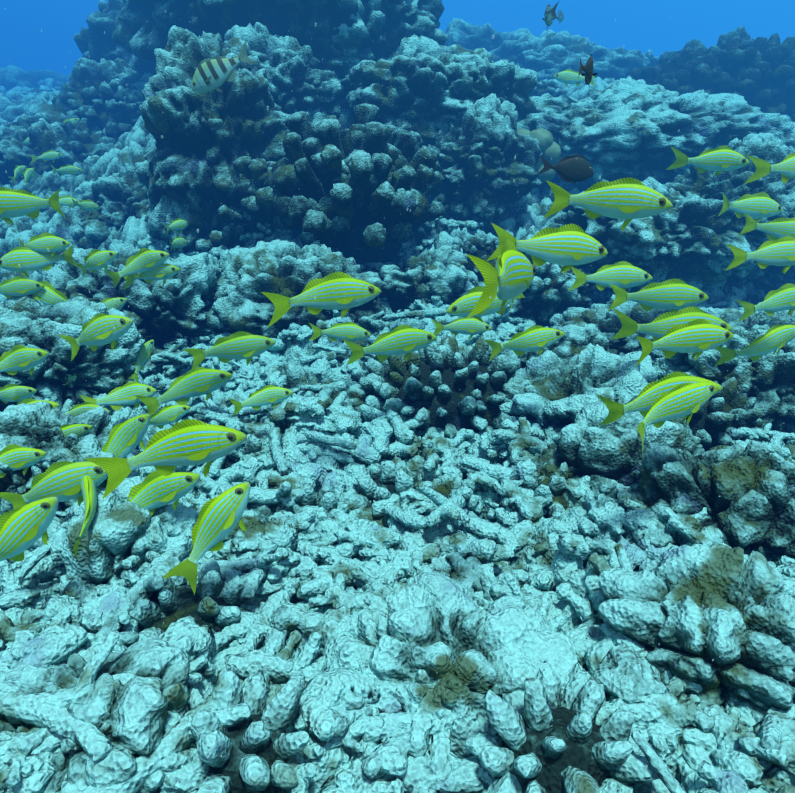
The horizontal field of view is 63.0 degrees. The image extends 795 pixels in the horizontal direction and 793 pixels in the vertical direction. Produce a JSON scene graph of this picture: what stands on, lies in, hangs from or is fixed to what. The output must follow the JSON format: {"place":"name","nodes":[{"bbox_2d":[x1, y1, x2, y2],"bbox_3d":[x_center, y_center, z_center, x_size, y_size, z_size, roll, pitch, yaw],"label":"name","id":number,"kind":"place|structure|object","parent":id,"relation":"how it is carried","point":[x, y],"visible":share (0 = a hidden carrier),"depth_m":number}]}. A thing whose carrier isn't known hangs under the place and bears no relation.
{"place":"outdoors","nodes":[
{"label":"outdoors","id":0,"kind":"place"},
{"bbox_2d":[9,165,26,183],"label":"snapper","id":1,"kind":"object","parent":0,"point":[19,170],"visible":0.9,"depth_m":3.17},
{"bbox_2d":[0,384,36,404],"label":"snapper","id":2,"kind":"object","parent":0,"point":[13,393],"visible":1,"depth_m":1.78},
{"bbox_2d":[0,276,44,298],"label":"snapper","id":3,"kind":"object","parent":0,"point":[17,286],"visible":1,"depth_m":1.96},
{"bbox_2d":[0,444,46,477],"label":"snapper","id":4,"kind":"object","parent":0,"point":[13,457],"visible":1,"depth_m":1.34},
{"bbox_2d":[0,345,48,375],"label":"snapper","id":5,"kind":"object","parent":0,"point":[15,359],"visible":1,"depth_m":1.69},
{"bbox_2d":[21,137,30,144],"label":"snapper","id":6,"kind":"object","parent":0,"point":[26,141],"visible":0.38,"depth_m":3.47},
{"bbox_2d":[23,168,34,187],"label":"snapper","id":7,"kind":"object","parent":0,"point":[28,173],"visible":1,"depth_m":3.10},
{"bbox_2d":[0,497,58,560],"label":"snapper","id":8,"kind":"object","parent":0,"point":[23,528],"visible":1,"depth_m":1.04},
{"bbox_2d":[0,187,65,225],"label":"snapper","id":9,"kind":"object","parent":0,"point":[15,203],"visible":1,"depth_m":1.72},
{"bbox_2d":[0,245,77,278],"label":"snapper","id":10,"kind":"object","parent":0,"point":[26,259],"visible":1,"depth_m":1.98},
{"bbox_2d":[19,398,59,408],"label":"snapper","id":11,"kind":"object","parent":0,"point":[53,404],"visible":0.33,"depth_m":1.53},
{"bbox_2d":[18,232,69,257],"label":"snapper","id":12,"kind":"object","parent":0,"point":[42,242],"visible":1,"depth_m":1.97},
{"bbox_2d":[28,150,61,163],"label":"snapper","id":13,"kind":"object","parent":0,"point":[48,155],"visible":1,"depth_m":3.29},
{"bbox_2d":[0,461,107,509],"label":"snapper","id":14,"kind":"object","parent":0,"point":[61,480],"visible":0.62,"depth_m":1.20},
{"bbox_2d":[46,195,78,207],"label":"snapper","id":15,"kind":"object","parent":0,"point":[66,200],"visible":0.77,"depth_m":2.91},
{"bbox_2d":[31,281,98,306],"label":"snapper","id":16,"kind":"object","parent":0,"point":[48,294],"visible":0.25,"depth_m":1.99},
{"bbox_2d":[51,164,82,176],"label":"snapper","id":17,"kind":"object","parent":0,"point":[70,169],"visible":1,"depth_m":3.12},
{"bbox_2d":[63,118,79,123],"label":"snapper","id":18,"kind":"object","parent":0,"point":[74,120],"visible":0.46,"depth_m":3.60},
{"bbox_2d":[60,424,92,437],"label":"snapper","id":19,"kind":"object","parent":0,"point":[80,430],"visible":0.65,"depth_m":1.46},
{"bbox_2d":[72,199,100,213],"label":"snapper","id":20,"kind":"object","parent":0,"point":[89,205],"visible":1,"depth_m":2.86},
{"bbox_2d":[67,402,109,416],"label":"snapper","id":21,"kind":"object","parent":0,"point":[79,409],"visible":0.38,"depth_m":1.63},
{"bbox_2d":[73,476,103,557],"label":"snapper","id":22,"kind":"object","parent":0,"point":[88,488],"visible":0.75,"depth_m":1.17},
{"bbox_2d":[58,313,132,360],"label":"snapper","id":23,"kind":"object","parent":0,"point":[97,330],"visible":1,"depth_m":1.51},
{"bbox_2d":[76,249,116,276],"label":"snapper","id":24,"kind":"object","parent":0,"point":[95,259],"visible":1,"depth_m":2.03},
{"bbox_2d":[102,298,126,310],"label":"snapper","id":25,"kind":"object","parent":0,"point":[118,304],"visible":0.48,"depth_m":2.07},
{"bbox_2d":[80,381,156,410],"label":"snapper","id":26,"kind":"object","parent":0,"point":[117,398],"visible":0.94,"depth_m":1.74},
{"bbox_2d":[102,414,150,458],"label":"snapper","id":27,"kind":"object","parent":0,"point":[124,440],"visible":0.81,"depth_m":1.42},
{"bbox_2d":[103,248,169,287],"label":"snapper","id":28,"kind":"object","parent":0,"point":[141,261],"visible":1,"depth_m":2.09},
{"bbox_2d":[128,339,153,382],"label":"snapper","id":29,"kind":"object","parent":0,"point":[144,355],"visible":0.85,"depth_m":1.99},
{"bbox_2d":[123,263,179,289],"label":"snapper","id":30,"kind":"object","parent":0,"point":[164,271],"visible":0.92,"depth_m":2.11},
{"bbox_2d":[127,470,200,515],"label":"snapper","id":31,"kind":"object","parent":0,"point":[152,491],"visible":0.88,"depth_m":1.24},
{"bbox_2d":[84,419,246,498],"bbox_3d":[-0.312,0.079,0.890,0.213,0.101,0.043,-3,21,-9],"label":"snapper","id":32,"kind":"object","parent":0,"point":[186,442],"visible":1,"depth_m":0.88},
{"bbox_2d":[149,405,190,428],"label":"snapper","id":33,"kind":"object","parent":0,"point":[165,415],"visible":0.9,"depth_m":1.64},
{"bbox_2d":[165,218,188,234],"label":"snapper","id":34,"kind":"object","parent":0,"point":[179,224],"visible":1,"depth_m":2.64},
{"bbox_2d":[170,236,187,251],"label":"snapper","id":35,"kind":"object","parent":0,"point":[179,242],"visible":1,"depth_m":2.60},
{"bbox_2d":[135,367,231,415],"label":"snapper","id":36,"kind":"object","parent":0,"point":[188,385],"visible":1,"depth_m":1.74},
{"bbox_2d":[163,482,249,594],"bbox_3d":[-0.310,0.235,1.056,0.153,0.179,0.052,-17,27,-37],"label":"snapper","id":37,"kind":"object","parent":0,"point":[219,518],"visible":1,"depth_m":1.06},
{"bbox_2d":[191,41,258,92],"bbox_3d":[-0.476,-0.906,1.778,0.192,0.133,0.050,0,21,1],"label":"striped fish","id":38,"kind":"object","parent":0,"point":[214,73],"visible":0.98,"depth_m":1.78},
{"bbox_2d":[182,331,275,372],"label":"snapper","id":39,"kind":"object","parent":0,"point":[239,345],"visible":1,"depth_m":1.66},
{"bbox_2d":[227,385,292,414],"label":"snapper","id":40,"kind":"object","parent":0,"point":[267,395],"visible":1,"depth_m":1.66},
{"bbox_2d":[261,271,380,327],"bbox_3d":[-0.157,-0.201,1.310,0.248,0.097,0.061,-9,23,-22],"label":"snapper","id":41,"kind":"object","parent":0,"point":[338,290],"visible":1,"depth_m":1.31},
{"bbox_2d":[309,322,370,346],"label":"snapper","id":42,"kind":"object","parent":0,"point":[350,331],"visible":0.96,"depth_m":2.04},
{"bbox_2d":[341,325,436,364],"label":"snapper","id":43,"kind":"object","parent":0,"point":[407,340],"visible":1,"depth_m":1.71},
{"bbox_2d":[0,8,789,789],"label":"marine snow","id":44,"kind":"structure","parent":0,"point":[408,268],"depth_m":0.63},
{"bbox_2d":[0,76,794,792],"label":"seabed","id":45,"kind":"structure","parent":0,"point":[136,144],"depth_m":2.56},
{"bbox_2d":[62,373,77,384],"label":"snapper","id":46,"kind":"object","parent":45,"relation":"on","point":[72,378],"visible":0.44,"depth_m":1.91},
{"bbox_2d":[0,0,794,792],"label":"reef rocks","id":47,"kind":"object","parent":45,"relation":"on","point":[688,612],"visible":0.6,"depth_m":2.34},
{"bbox_2d":[62,0,794,792],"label":"corals","id":48,"kind":"object","parent":47,"relation":"on","point":[322,184],"visible":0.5,"depth_m":1.82},
{"bbox_2d":[0,216,794,792],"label":"coral rubble","id":49,"kind":"object","parent":45,"relation":"on","point":[728,750],"visible":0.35,"depth_m":1.12},
{"bbox_2d":[517,128,566,182],"bbox_3d":[0.655,-1.172,3.157,0.375,0.249,0.173,0,21,1],"label":"lobed coral","id":50,"kind":"object","parent":45,"relation":"on","point":[551,149],"visible":0.35,"depth_m":3.09},
{"bbox_2d":[537,154,593,183],"bbox_3d":[0.515,-0.695,1.985,0.176,0.086,0.035,3,21,7],"label":"surgeon","id":51,"kind":"object","parent":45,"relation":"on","point":[571,168],"visible":1,"depth_m":1.98},
{"bbox_2d":[0,0,794,74],"label":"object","id":52,"kind":"structure","parent":0,"point":[642,25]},
{"bbox_2d":[432,317,491,339],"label":"snapper","id":53,"kind":"object","parent":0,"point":[471,326],"visible":0.92,"depth_m":2.17},
{"bbox_2d":[446,286,524,321],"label":"snapper","id":54,"kind":"object","parent":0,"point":[463,306],"visible":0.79,"depth_m":1.61},
{"bbox_2d":[467,238,535,317],"bbox_3d":[0.128,-0.141,0.784,0.060,0.093,0.222,6,22,16],"label":"snapper","id":55,"kind":"object","parent":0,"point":[511,275],"visible":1,"depth_m":0.77},
{"bbox_2d":[484,325,564,360],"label":"snapper","id":56,"kind":"object","parent":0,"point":[535,338],"visible":1,"depth_m":1.65},
{"bbox_2d":[486,223,607,274],"bbox_3d":[0.294,-0.287,1.260,0.244,0.099,0.064,0,21,1],"label":"snapper","id":57,"kind":"object","parent":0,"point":[569,246],"visible":0.96,"depth_m":1.25},
{"bbox_2d":[542,2,558,29],"bbox_3d":[0.440,-1.093,1.860,0.038,0.066,0.147,0,21,1],"label":"fish","id":58,"kind":"object","parent":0,"point":[549,15],"visible":1,"depth_m":1.86},
{"bbox_2d":[557,10,563,22],"bbox_3d":[0.813,-1.904,3.248,0.036,0.063,0.139,6,22,15],"label":"fish","id":59,"kind":"object","parent":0,"point":[560,17],"visible":0.98,"depth_m":3.26},
{"bbox_2d":[553,69,594,86],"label":"snapper","id":60,"kind":"object","parent":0,"point":[568,76],"visible":0.94,"depth_m":3.16},
{"bbox_2d":[578,54,597,86],"bbox_3d":[0.423,-0.725,1.442,0.035,0.072,0.143,10,23,24],"label":"surgeon","id":61,"kind":"object","parent":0,"point":[587,68],"visible":1,"depth_m":1.43},
{"bbox_2d":[543,177,672,230],"bbox_3d":[0.422,-0.388,1.305,0.248,0.105,0.043,8,22,19],"label":"snapper","id":62,"kind":"object","parent":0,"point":[618,199],"visible":1,"depth_m":1.29},
{"bbox_2d":[568,261,652,290],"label":"snapper","id":63,"kind":"object","parent":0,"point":[623,275],"visible":0.96,"depth_m":1.87},
{"bbox_2d":[608,278,708,311],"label":"snapper","id":64,"kind":"object","parent":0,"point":[674,295],"visible":0.98,"depth_m":1.69},
{"bbox_2d":[595,371,722,424],"bbox_3d":[0.499,0.004,1.255,0.237,0.114,0.050,0,21,1],"label":"snapper","id":65,"kind":"object","parent":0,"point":[646,398],"visible":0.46,"depth_m":1.24},
{"bbox_2d":[611,306,732,341],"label":"snapper","id":66,"kind":"object","parent":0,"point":[660,327],"visible":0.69,"depth_m":1.45},
{"bbox_2d":[637,382,716,450],"bbox_3d":[0.461,0.033,1.103,0.208,0.106,0.052,-14,25,-33],"label":"snapper","id":67,"kind":"object","parent":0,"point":[684,400],"visible":1,"depth_m":1.10},
{"bbox_2d":[635,319,733,365],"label":"snapper","id":68,"kind":"object","parent":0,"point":[696,337],"visible":1,"depth_m":1.21},
{"bbox_2d":[665,145,748,175],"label":"snapper","id":69,"kind":"object","parent":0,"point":[720,159],"visible":1,"depth_m":2.00},
{"bbox_2d":[718,191,782,222],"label":"snapper","id":70,"kind":"object","parent":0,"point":[763,204],"visible":0.96,"depth_m":2.09},
{"bbox_2d":[715,325,794,365],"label":"snapper","id":71,"kind":"object","parent":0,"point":[774,338],"visible":1,"depth_m":1.64},
{"bbox_2d":[726,236,794,273],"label":"snapper","id":72,"kind":"object","parent":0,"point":[780,251],"visible":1,"depth_m":1.48},
{"bbox_2d":[735,283,794,321],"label":"snapper","id":73,"kind":"object","parent":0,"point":[782,298],"visible":1,"depth_m":1.85},
{"bbox_2d":[738,213,794,240],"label":"snapper","id":74,"kind":"object","parent":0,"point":[775,229],"visible":0.88,"depth_m":1.87},
{"bbox_2d":[744,153,794,183],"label":"snapper","id":75,"kind":"object","parent":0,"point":[785,168],"visible":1,"depth_m":1.64}
]}

